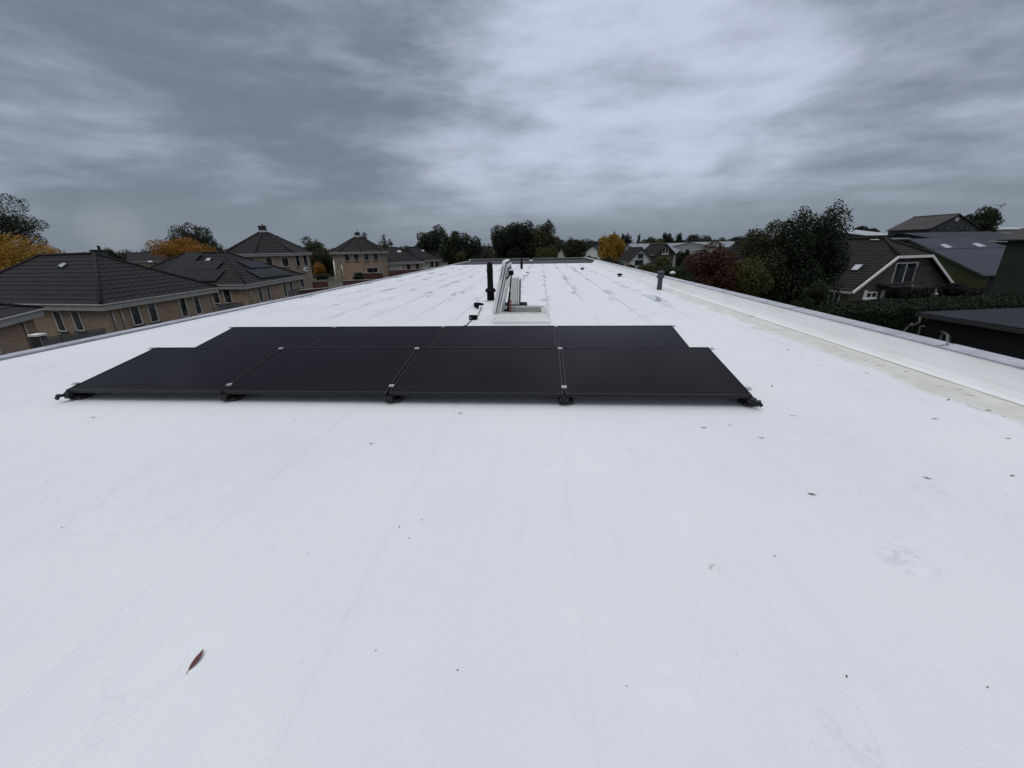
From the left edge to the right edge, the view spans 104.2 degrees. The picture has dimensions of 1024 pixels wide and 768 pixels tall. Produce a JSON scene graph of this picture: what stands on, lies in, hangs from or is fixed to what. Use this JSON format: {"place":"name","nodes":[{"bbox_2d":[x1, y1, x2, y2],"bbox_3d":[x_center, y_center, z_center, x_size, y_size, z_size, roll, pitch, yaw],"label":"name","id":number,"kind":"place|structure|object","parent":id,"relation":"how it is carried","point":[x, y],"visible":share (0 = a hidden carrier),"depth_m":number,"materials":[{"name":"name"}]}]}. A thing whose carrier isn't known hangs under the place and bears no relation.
{"place":"outdoors","nodes":[
{"label":"outdoors","id":0,"kind":"place"},
{"bbox_2d":[27,333,46,347],"bbox_3d":[-25.587,-1.853,21.746,0.560,1.780,0.460,0,19,4],"label":"meter cabinet","id":1,"kind":"object","parent":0,"point":[35,340],"visible":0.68,"depth_m":21.40,"materials":[{"name":"white paint"}]},
{"bbox_2d":[225,224,313,286],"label":"octagonal house","id":2,"kind":"structure","parent":0,"point":[262,244],"depth_m":62.58,"materials":[{"name":"yellow brick"}]},
{"bbox_2d":[280,256,289,267],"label":"window","id":3,"kind":"structure","parent":2,"relation":"in","point":[284,259],"depth_m":62.40,"materials":[{"name":"paint"}]},
{"bbox_2d":[64,253,582,341],"bbox_3d":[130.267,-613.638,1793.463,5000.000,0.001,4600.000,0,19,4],"label":"ground","id":4,"kind":"structure","parent":0,"point":[331,282],"depth_m":74.78,"materials":[{"name":"grey plant"}]},
{"bbox_2d":[0,303,44,354],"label":"bungalow","id":5,"kind":"object","parent":4,"relation":"on","point":[17,325],"visible":0.73,"depth_m":23.10,"materials":[{"name":"yellow brick"}]},
{"bbox_2d":[0,193,49,256],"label":"tree","id":6,"kind":"object","parent":4,"relation":"on","point":[10,227],"visible":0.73,"depth_m":54.44,"materials":[{"name":"green plant"}]},
{"bbox_2d":[0,231,66,270],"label":"tree","id":7,"kind":"object","parent":4,"relation":"on","point":[8,258],"visible":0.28,"depth_m":48.08,"materials":[{"name":"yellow plant"}]},
{"bbox_2d":[40,328,106,346],"bbox_3d":[-24.317,-1.978,22.437,0.098,1.855,2.872,4,20,15],"label":"railing","id":8,"kind":"object","parent":4,"relation":"on","point":[53,341],"visible":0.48,"depth_m":21.99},
{"bbox_2d":[0,246,218,339],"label":"bungalow","id":9,"kind":"object","parent":4,"relation":"on","point":[83,291],"visible":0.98,"depth_m":29.73,"materials":[{"name":"tile"}]},
{"bbox_2d":[51,310,68,332],"bbox_3d":[-31.990,-4.401,28.151,0.850,1.575,0.200,3,19,10],"label":"window","id":10,"kind":"structure","parent":9,"relation":"in","point":[57,315],"depth_m":28.18,"materials":[{"name":"paint"}]},
{"bbox_2d":[69,311,85,332],"bbox_3d":[-30.382,-4.396,27.839,0.850,1.557,0.200,3,19,10],"label":"window","id":11,"kind":"structure","parent":9,"relation":"in","point":[76,317],"depth_m":27.87,"materials":[{"name":"paint"}]},
{"bbox_2d":[128,306,145,326],"bbox_3d":[-27.858,-5.127,29.517,0.200,1.674,0.900,-2,19,-2],"label":"window","id":12,"kind":"structure","parent":9,"relation":"in","point":[134,311],"depth_m":29.55,"materials":[{"name":"paint"}]},
{"bbox_2d":[145,303,161,323],"bbox_3d":[-27.929,-5.582,30.986,0.200,1.670,0.900,-2,19,-2],"label":"window","id":13,"kind":"structure","parent":9,"relation":"in","point":[151,308],"depth_m":31.00,"materials":[{"name":"paint"}]},
{"bbox_2d":[177,298,191,318],"bbox_3d":[-28.079,-6.556,34.090,0.200,1.770,0.900,-2,19,-2],"label":"window","id":14,"kind":"structure","parent":9,"relation":"in","point":[182,302],"depth_m":34.10,"materials":[{"name":"paint"}]},
{"bbox_2d":[192,296,202,315],"bbox_3d":[-28.155,-7.064,35.674,0.200,1.785,0.900,-2,19,-2],"label":"window","id":15,"kind":"structure","parent":9,"relation":"in","point":[196,302],"depth_m":35.70,"materials":[{"name":"paint"}]},
{"bbox_2d":[103,247,126,260],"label":"tree","id":16,"kind":"object","parent":4,"relation":"on","point":[111,252],"visible":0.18,"depth_m":67.60,"materials":[{"name":"green plant"}]},
{"bbox_2d":[124,252,168,266],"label":"terrace house","id":17,"kind":"structure","parent":4,"relation":"on","point":[147,259],"depth_m":80.62,"materials":[{"name":"grey brick"}]},
{"bbox_2d":[144,236,215,261],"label":"tree","id":18,"kind":"object","parent":4,"relation":"on","point":[172,248],"visible":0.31,"depth_m":72.82,"materials":[{"name":"orange plant"}]},
{"bbox_2d":[162,222,224,250],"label":"tree","id":19,"kind":"object","parent":4,"relation":"on","point":[203,239],"visible":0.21,"depth_m":81.94,"materials":[{"name":"green plant"}]},
{"bbox_2d":[149,251,305,309],"bbox_3d":[-35.000,-13.029,48.372,17.394,5.880,16.202,0,19,4],"label":"bungalow","id":20,"kind":"object","parent":4,"relation":"on","point":[239,278],"visible":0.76,"depth_m":43.50,"materials":[{"name":"tile"}]},
{"bbox_2d":[213,292,221,304],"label":"window","id":21,"kind":"structure","parent":20,"relation":"in","point":[217,299],"depth_m":41.68,"materials":[{"name":"paint"}]},
{"bbox_2d":[222,289,233,303],"bbox_3d":[-29.592,-9.147,41.403,1.000,1.621,0.200,1,19,7],"label":"window","id":22,"kind":"structure","parent":20,"relation":"in","point":[227,295],"depth_m":41.43,"materials":[{"name":"paint"}]},
{"bbox_2d":[217,302,244,310],"bbox_3d":[-24.460,-6.126,34.801,0.413,1.855,2.236,8,21,24],"label":"railing","id":23,"kind":"object","parent":4,"relation":"on","point":[228,306],"visible":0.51,"depth_m":34.64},
{"bbox_2d":[287,288,299,296],"bbox_3d":[-24.326,-9.663,44.607,0.070,1.855,3.816,-5,19,-10],"label":"railing","id":24,"kind":"object","parent":4,"relation":"on","point":[293,292],"visible":0.44,"depth_m":44.32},
{"bbox_2d":[299,287,328,294],"bbox_3d":[-21.650,-9.596,43.926,3.138,1.830,0.160,-18,25,-41],"label":"board fence","id":25,"kind":"object","parent":4,"relation":"on","point":[303,291],"visible":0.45,"depth_m":43.39,"materials":[{"name":"red wood"}]},
{"bbox_2d":[299,236,328,273],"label":"tree","id":26,"kind":"object","parent":4,"relation":"on","point":[311,245],"visible":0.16,"depth_m":94.86,"materials":[{"name":"green plant"}]},
{"bbox_2d":[312,280,327,288],"bbox_3d":[-27.020,-13.699,56.278,2.008,1.730,0.160,-9,20,-21],"label":"board fence","id":27,"kind":"object","parent":4,"relation":"on","point":[324,284],"visible":0.63,"depth_m":56.17,"materials":[{"name":"red wood"}]},
{"bbox_2d":[313,261,327,274],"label":"shrub","id":28,"kind":"object","parent":4,"relation":"on","point":[319,269],"visible":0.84,"depth_m":83.34,"materials":[{"name":"orange plant"}]},
{"bbox_2d":[309,247,334,275],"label":"tree","id":29,"kind":"object","parent":4,"relation":"on","point":[325,259],"visible":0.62,"depth_m":89.37,"materials":[{"name":"green plant"}]},
{"bbox_2d":[313,273,330,280],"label":"shrub","id":30,"kind":"object","parent":4,"relation":"on","point":[320,276],"visible":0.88,"depth_m":79.98,"materials":[{"name":"green plant"}]},
{"bbox_2d":[352,272,363,280],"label":"shrub","id":31,"kind":"object","parent":4,"relation":"on","point":[358,276],"visible":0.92,"depth_m":73.32,"materials":[{"name":"green plant"}]},
{"bbox_2d":[343,279,375,285],"bbox_3d":[-20.019,-13.200,54.158,5.354,1.930,0.160,-7,20,-17],"label":"board fence","id":32,"kind":"object","parent":4,"relation":"on","point":[349,282],"visible":0.3,"depth_m":53.50,"materials":[{"name":"red wood"}]},
{"bbox_2d":[363,272,382,279],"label":"board fence","id":33,"kind":"object","parent":4,"relation":"on","point":[378,275],"visible":0.5,"depth_m":67.97,"materials":[{"name":"red wood"}]},
{"bbox_2d":[377,235,393,246],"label":"tree","id":34,"kind":"object","parent":4,"relation":"on","point":[384,244],"visible":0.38,"depth_m":113.22,"materials":[{"name":"green plant"}]},
{"bbox_2d":[56,239,718,257],"bbox_3d":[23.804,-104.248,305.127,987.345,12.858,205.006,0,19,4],"label":"woods","id":35,"kind":"object","parent":4,"relation":"on","point":[485,247],"visible":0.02,"depth_m":321.24,"materials":[{"name":"green plant"}]},
{"bbox_2d":[388,269,425,276],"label":"board fence","id":36,"kind":"object","parent":4,"relation":"on","point":[394,272],"visible":0.45,"depth_m":76.48,"materials":[{"name":"red wood"}]},
{"bbox_2d":[413,224,446,251],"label":"tree","id":37,"kind":"object","parent":4,"relation":"on","point":[425,242],"visible":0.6,"depth_m":124.35,"materials":[{"name":"green plant"}]},
{"bbox_2d":[427,246,447,266],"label":"house","id":38,"kind":"structure","parent":4,"relation":"on","point":[434,251],"depth_m":124.45,"materials":[{"name":"black brick"}]},
{"bbox_2d":[438,231,461,264],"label":"tree","id":39,"kind":"object","parent":4,"relation":"on","point":[448,249],"visible":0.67,"depth_m":115.61,"materials":[{"name":"green plant"}]},
{"bbox_2d":[455,249,466,262],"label":"shrub","id":40,"kind":"object","parent":4,"relation":"on","point":[460,256],"visible":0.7,"depth_m":107.47,"materials":[{"name":"green plant"}]},
{"bbox_2d":[452,230,482,262],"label":"tree","id":41,"kind":"object","parent":4,"relation":"on","point":[473,251],"visible":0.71,"depth_m":111.90,"materials":[{"name":"green plant"}]},
{"bbox_2d":[477,246,495,258],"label":"tree","id":42,"kind":"object","parent":4,"relation":"on","point":[486,255],"visible":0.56,"depth_m":141.45,"materials":[{"name":"green plant"}]},
{"bbox_2d":[490,224,515,258],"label":"tree","id":43,"kind":"object","parent":4,"relation":"on","point":[500,244],"visible":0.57,"depth_m":100.06,"materials":[{"name":"green plant"}]},
{"bbox_2d":[0,257,1023,767],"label":"flat roofed hall","id":44,"kind":"structure","parent":4,"relation":"on","point":[550,577],"depth_m":2.00,"materials":[{"name":"white roofing membrane"},{"name":"grey metal"}]},
{"bbox_2d":[54,327,232,399],"bbox_3d":[-4.629,-0.386,5.375,0.200,0.325,2.670,0,19,4],"label":"mounting rail","id":45,"kind":"object","parent":44,"relation":"on","point":[66,395],"visible":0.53,"depth_m":4.27,"materials":[{"name":"black metal"}]},
{"bbox_2d":[66,347,279,393],"bbox_3d":[-3.802,-0.187,4.629,1.722,0.223,1.107,0,19,4],"label":"solar panel","id":46,"kind":"object","parent":45,"relation":"on","point":[197,370],"visible":0.85,"depth_m":4.52,"materials":[{"name":"black glass"}]},
{"bbox_2d":[186,650,202,673],"bbox_3d":[-1.200,1.052,1.512,0.024,0.005,0.091,-7,25,-2],"label":"fallen leaf","id":47,"kind":"object","parent":44,"relation":"on","point":[196,659],"visible":1,"depth_m":1.51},
{"bbox_2d":[218,326,336,400],"bbox_3d":[-2.882,-0.382,5.274,0.200,0.325,2.624,0,19,4],"label":"mounting rail","id":48,"kind":"object","parent":44,"relation":"on","point":[228,397],"visible":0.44,"depth_m":4.15,"materials":[{"name":"black metal"}]},
{"bbox_2d":[196,327,334,346],"bbox_3d":[-3.706,-0.640,5.947,1.722,0.223,1.107,0,19,4],"label":"solar panel","id":49,"kind":"object","parent":48,"relation":"attached to","point":[272,337],"visible":0.47,"depth_m":6.04,"materials":[{"name":"black glass"}]},
{"bbox_2d":[384,326,444,402],"bbox_3d":[-1.144,-0.371,5.152,0.200,0.325,2.624,0,19,4],"label":"mounting rail","id":50,"kind":"object","parent":44,"relation":"on","point":[392,398],"visible":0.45,"depth_m":4.02,"materials":[{"name":"black metal"}]},
{"bbox_2d":[223,347,416,394],"bbox_3d":[-2.064,-0.174,4.507,1.722,0.223,1.107,0,19,4],"label":"solar panel","id":51,"kind":"object","parent":50,"relation":"on","point":[332,370],"visible":0.88,"depth_m":4.40,"materials":[{"name":"black glass"}]},
{"bbox_2d":[312,326,442,346],"bbox_3d":[-1.969,-0.630,5.826,1.722,0.223,1.107,0,19,4],"label":"solar panel","id":52,"kind":"object","parent":50,"relation":"on","point":[382,336],"visible":0.5,"depth_m":5.93,"materials":[{"name":"black glass"}]},
{"bbox_2d":[389,347,563,396],"bbox_3d":[-0.326,-0.163,4.384,1.722,0.223,1.107,0,19,4],"label":"solar panel","id":53,"kind":"object","parent":50,"relation":"on","point":[491,371],"visible":0.92,"depth_m":4.27,"materials":[{"name":"black glass"}]},
{"bbox_2d":[432,325,556,346],"bbox_3d":[-0.232,-0.621,5.703,1.722,0.223,1.107,0,19,4],"label":"solar panel","id":54,"kind":"object","parent":50,"relation":"on","point":[496,336],"visible":0.52,"depth_m":5.79,"materials":[{"name":"black glass"}]},
{"bbox_2d":[485,262,495,301],"bbox_3d":[-0.620,-2.906,11.347,0.380,1.075,0.380,0,19,4],"label":"flue pipe","id":55,"kind":"object","parent":44,"relation":"on","point":[490,290],"visible":0.93,"depth_m":11.29,"materials":[{"name":"black plastic"}]},
{"bbox_2d":[505,276,526,305],"bbox_3d":[0.072,-2.316,10.081,0.616,0.760,0.696,0,19,4],"label":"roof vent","id":56,"kind":"object","parent":44,"relation":"on","point":[516,288],"visible":0.64,"depth_m":9.86,"materials":[{"name":"plastic"}]},
{"bbox_2d":[492,259,549,323],"bbox_3d":[0.209,-1.962,8.396,1.189,1.264,1.160,0,19,4],"label":"roof hatch","id":57,"kind":"object","parent":44,"relation":"on","point":[527,314],"visible":1,"depth_m":8.04,"materials":[{"name":"white plastic"}]},
{"bbox_2d":[554,325,572,403],"bbox_3d":[0.593,-0.360,5.029,0.200,0.325,2.624,0,19,4],"label":"mounting rail","id":58,"kind":"object","parent":44,"relation":"on","point":[564,399],"visible":0.48,"depth_m":3.94,"materials":[{"name":"black metal"}]},
{"bbox_2d":[556,325,688,346],"bbox_3d":[1.507,-0.607,5.580,1.722,0.223,1.107,0,19,4],"label":"solar panel","id":59,"kind":"object","parent":58,"relation":"on","point":[627,336],"visible":0.55,"depth_m":5.67,"materials":[{"name":"black glass"}]},
{"bbox_2d":[656,271,664,289],"bbox_3d":[5.051,-3.533,13.583,0.270,0.615,0.270,0,19,4],"label":"vent cowl","id":60,"kind":"object","parent":44,"relation":"on","point":[660,276],"visible":1,"depth_m":13.51,"materials":[{"name":"grey plastic"}]},
{"bbox_2d":[672,325,763,406],"bbox_3d":[2.337,-0.341,4.884,0.200,0.325,2.670,0,19,4],"label":"mounting rail","id":61,"kind":"object","parent":44,"relation":"on","point":[752,401],"visible":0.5,"depth_m":3.78,"materials":[{"name":"black metal"}]},
{"bbox_2d":[561,347,751,397],"bbox_3d":[1.411,-0.154,4.261,1.722,0.223,1.107,0,19,4],"label":"solar panel","id":62,"kind":"object","parent":61,"relation":"on","point":[671,372],"visible":0.95,"depth_m":4.14,"materials":[{"name":"black glass"}]},
{"bbox_2d":[505,220,537,260],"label":"tree","id":63,"kind":"object","parent":4,"relation":"on","point":[521,236],"visible":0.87,"depth_m":95.94,"materials":[{"name":"green plant"}]},
{"bbox_2d":[532,224,544,256],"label":"tree","id":64,"kind":"object","parent":4,"relation":"on","point":[538,237],"visible":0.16,"depth_m":102.60,"materials":[{"name":"green plant"}]},
{"bbox_2d":[533,244,557,257],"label":"shrub","id":65,"kind":"object","parent":4,"relation":"on","point":[548,253],"visible":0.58,"depth_m":84.48,"materials":[{"name":"green plant"}]},
{"bbox_2d":[539,218,561,257],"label":"tree","id":66,"kind":"object","parent":4,"relation":"on","point":[549,238],"visible":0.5,"depth_m":98.32,"materials":[{"name":"green plant"}]},
{"bbox_2d":[563,237,585,257],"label":"tree","id":67,"kind":"object","parent":4,"relation":"on","point":[574,247],"visible":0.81,"depth_m":109.25,"materials":[{"name":"green plant"}]},
{"bbox_2d":[580,238,600,254],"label":"tree","id":68,"kind":"object","parent":4,"relation":"on","point":[589,244],"visible":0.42,"depth_m":166.47,"materials":[{"name":"green plant"}]},
{"bbox_2d":[597,233,625,263],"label":"tree","id":69,"kind":"object","parent":4,"relation":"on","point":[613,247],"visible":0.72,"depth_m":88.10,"materials":[{"name":"yellow plant"}]},
{"bbox_2d":[642,262,663,273],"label":"shrub","id":70,"kind":"object","parent":4,"relation":"on","point":[652,269],"visible":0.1,"depth_m":31.07,"materials":[{"name":"green plant"}]},
{"bbox_2d":[623,243,684,266],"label":"long shed","id":71,"kind":"structure","parent":4,"relation":"on","point":[674,249],"depth_m":114.48,"materials":[{"name":"grey paint"}]},
{"bbox_2d":[654,255,672,272],"bbox_3d":[14.302,-9.770,37.997,2.161,4.807,2.137,0,19,4],"label":"shrub","id":72,"kind":"object","parent":4,"relation":"on","point":[661,261],"visible":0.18,"depth_m":37.28,"materials":[{"name":"green plant"}]},
{"bbox_2d":[658,233,673,242],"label":"tree","id":73,"kind":"object","parent":4,"relation":"on","point":[666,238],"visible":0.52,"depth_m":168.66,"materials":[{"name":"green plant"}]},
{"bbox_2d":[662,262,691,280],"bbox_3d":[11.320,-6.442,28.780,2.593,4.618,2.566,0,19,4],"label":"shrub","id":74,"kind":"object","parent":4,"relation":"on","point":[679,271],"visible":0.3,"depth_m":27.62,"materials":[{"name":"green plant"}]},
{"bbox_2d":[673,233,685,242],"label":"tree","id":75,"kind":"object","parent":4,"relation":"on","point":[679,237],"visible":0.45,"depth_m":174.07,"materials":[{"name":"green plant"}]},
{"bbox_2d":[675,249,689,267],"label":"shrub","id":76,"kind":"object","parent":4,"relation":"on","point":[679,256],"visible":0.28,"depth_m":55.28,"materials":[{"name":"green plant"}]},
{"bbox_2d":[671,259,695,281],"bbox_3d":[14.008,-7.815,32.339,2.559,4.809,2.513,-13,22,-30],"label":"shrub","id":77,"kind":"object","parent":4,"relation":"on","point":[690,278],"visible":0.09,"depth_m":31.38,"materials":[{"name":"green plant"}]},
{"bbox_2d":[685,234,705,242],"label":"tree","id":78,"kind":"object","parent":4,"relation":"on","point":[692,238],"visible":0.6,"depth_m":181.79,"materials":[{"name":"green plant"}]},
{"bbox_2d":[672,241,734,252],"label":"long shed","id":79,"kind":"structure","parent":4,"relation":"on","point":[690,246],"depth_m":101.00,"materials":[{"name":"grey paint"}]},
{"bbox_2d":[681,240,744,291],"bbox_3d":[9.698,-3.937,19.587,2.740,5.919,2.721,13,24,35],"label":"tree","id":80,"kind":"object","parent":4,"relation":"on","point":[707,268],"visible":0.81,"depth_m":18.58,"materials":[{"name":"red plant"}]},
{"bbox_2d":[721,241,751,270],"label":"gabled house","id":81,"kind":"structure","parent":4,"relation":"on","point":[734,247],"depth_m":35.03,"materials":[{"name":"brick"}]},
{"bbox_2d":[725,255,774,296],"bbox_3d":[11.073,-3.473,19.207,2.330,5.240,2.023,-4,19,-10],"label":"shrub","id":82,"kind":"object","parent":4,"relation":"on","point":[750,276],"visible":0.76,"depth_m":18.29,"materials":[{"name":"green plant"}]},
{"bbox_2d":[737,219,813,304],"bbox_3d":[13.753,-5.060,21.151,3.775,6.891,3.645,0,19,4],"label":"tree","id":83,"kind":"object","parent":4,"relation":"on","point":[772,261],"visible":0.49,"depth_m":19.93,"materials":[{"name":"green plant"}]},
{"bbox_2d":[764,199,855,309],"bbox_3d":[14.714,-5.245,20.476,3.697,7.649,3.714,0,19,4],"label":"tree","id":84,"kind":"object","parent":4,"relation":"on","point":[821,244],"visible":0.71,"depth_m":19.11,"materials":[{"name":"green plant"}]},
{"bbox_2d":[790,280,831,313],"bbox_3d":[13.704,-2.777,18.705,1.516,4.160,1.520,0,19,4],"label":"shrub","id":85,"kind":"object","parent":4,"relation":"on","point":[814,299],"visible":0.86,"depth_m":17.98,"materials":[{"name":"green plant"}]},
{"bbox_2d":[727,231,953,302],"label":"half hipped house","id":86,"kind":"structure","parent":4,"relation":"on","point":[881,267],"depth_m":28.67,"materials":[{"name":"brick"}]},
{"bbox_2d":[865,291,877,299],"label":"window","id":87,"kind":"structure","parent":86,"relation":"in","point":[870,295],"depth_m":28.51,"materials":[{"name":"white paint"}]},
{"bbox_2d":[889,262,918,286],"bbox_3d":[28.402,-7.915,28.825,2.400,1.698,0.200,-7,20,-16],"label":"window","id":88,"kind":"structure","parent":86,"relation":"in","point":[905,265],"depth_m":28.79,"materials":[{"name":"white paint"}]},
{"bbox_2d":[853,225,879,231],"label":"tree","id":89,"kind":"object","parent":4,"relation":"on","point":[864,228],"visible":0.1,"depth_m":105.62,"materials":[{"name":"green plant"}]},
{"bbox_2d":[891,287,943,298],"bbox_3d":[28.244,-5.510,28.086,2.463,2.740,2.626,-18,26,-41],"label":"shrub","id":90,"kind":"object","parent":4,"relation":"on","point":[927,292],"visible":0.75,"depth_m":27.33,"materials":[{"name":"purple plant"}]},
{"bbox_2d":[828,292,1023,335],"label":"clipped hedge","id":91,"kind":"object","parent":4,"relation":"on","point":[896,314],"visible":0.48,"depth_m":22.27,"materials":[{"name":"green plant"}]},
{"bbox_2d":[917,325,952,342],"bbox_3d":[20.099,-1.534,18.454,1.412,1.765,3.256,8,21,25],"label":"tubular frame","id":92,"kind":"object","parent":4,"relation":"on","point":[948,338],"visible":0.36,"depth_m":18.38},
{"bbox_2d":[934,282,985,296],"bbox_3d":[32.730,-6.167,29.611,2.970,2.838,2.290,14,24,37],"label":"shrub","id":93,"kind":"object","parent":4,"relation":"on","point":[957,289],"visible":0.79,"depth_m":28.89,"materials":[{"name":"purple plant"}]},
{"bbox_2d":[903,308,1023,359],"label":"garden shed","id":94,"kind":"structure","parent":4,"relation":"on","point":[1000,331],"depth_m":17.41,"materials":[{"name":"wood"}]},
{"bbox_2d":[965,205,1004,231],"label":"tree","id":95,"kind":"object","parent":4,"relation":"on","point":[988,218],"visible":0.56,"depth_m":84.89,"materials":[{"name":"green plant"}]},
{"bbox_2d":[329,231,388,279],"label":"octagonal house","id":96,"kind":"structure","parent":0,"point":[357,253],"depth_m":79.81,"materials":[{"name":"yellow brick"}]},
{"bbox_2d":[383,247,424,271],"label":"house","id":97,"kind":"structure","parent":0,"point":[398,259],"depth_m":89.05,"materials":[{"name":"tile"}]},
{"bbox_2d":[404,247,441,268],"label":"house","id":98,"kind":"structure","parent":0,"point":[431,261],"depth_m":106.43,"materials":[{"name":"tile"}]},
{"bbox_2d":[0,0,1023,253],"label":"sky","id":99,"kind":"structure","parent":0,"point":[123,122],"materials":[{"name":"grey"}]},
{"bbox_2d":[585,245,601,259],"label":"gabled house","id":100,"kind":"structure","parent":0,"point":[592,250],"depth_m":108.12,"materials":[{"name":"grey tile"}]},
{"bbox_2d":[617,247,653,268],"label":"gabled house","id":101,"kind":"structure","parent":0,"point":[636,256],"depth_m":73.24,"materials":[{"name":"grey tile"}]},
{"bbox_2d":[644,243,675,264],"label":"gabled house","id":102,"kind":"structure","parent":0,"point":[655,251],"depth_m":80.22,"materials":[{"name":"brick"}]},
{"bbox_2d":[836,230,887,237],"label":"white roofed shed","id":103,"kind":"structure","parent":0,"point":[859,233],"depth_m":87.06,"materials":[{"name":"grey metal"}]},
{"bbox_2d":[886,213,980,235],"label":"gabled barn","id":104,"kind":"structure","parent":0,"point":[957,222],"depth_m":72.01,"materials":[{"name":"grey stone"}]},
{"bbox_2d":[887,231,1008,276],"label":"dark roofed shed","id":105,"kind":"structure","parent":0,"point":[993,237],"depth_m":57.18,"materials":[{"name":"grey paint"}]},
{"bbox_2d":[903,238,1005,295],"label":"metal roofed barn","id":106,"kind":"structure","parent":0,"point":[974,262],"depth_m":40.08,"materials":[{"name":"grey metal"}]},
{"bbox_2d":[989,228,1023,295],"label":"green barn","id":107,"kind":"structure","parent":0,"point":[1009,277],"depth_m":29.36,"materials":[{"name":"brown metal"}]},
{"bbox_2d":[994,227,1023,233],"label":"white roofed shed","id":108,"kind":"structure","parent":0,"point":[1007,230],"depth_m":91.18,"materials":[{"name":"grey paint"}]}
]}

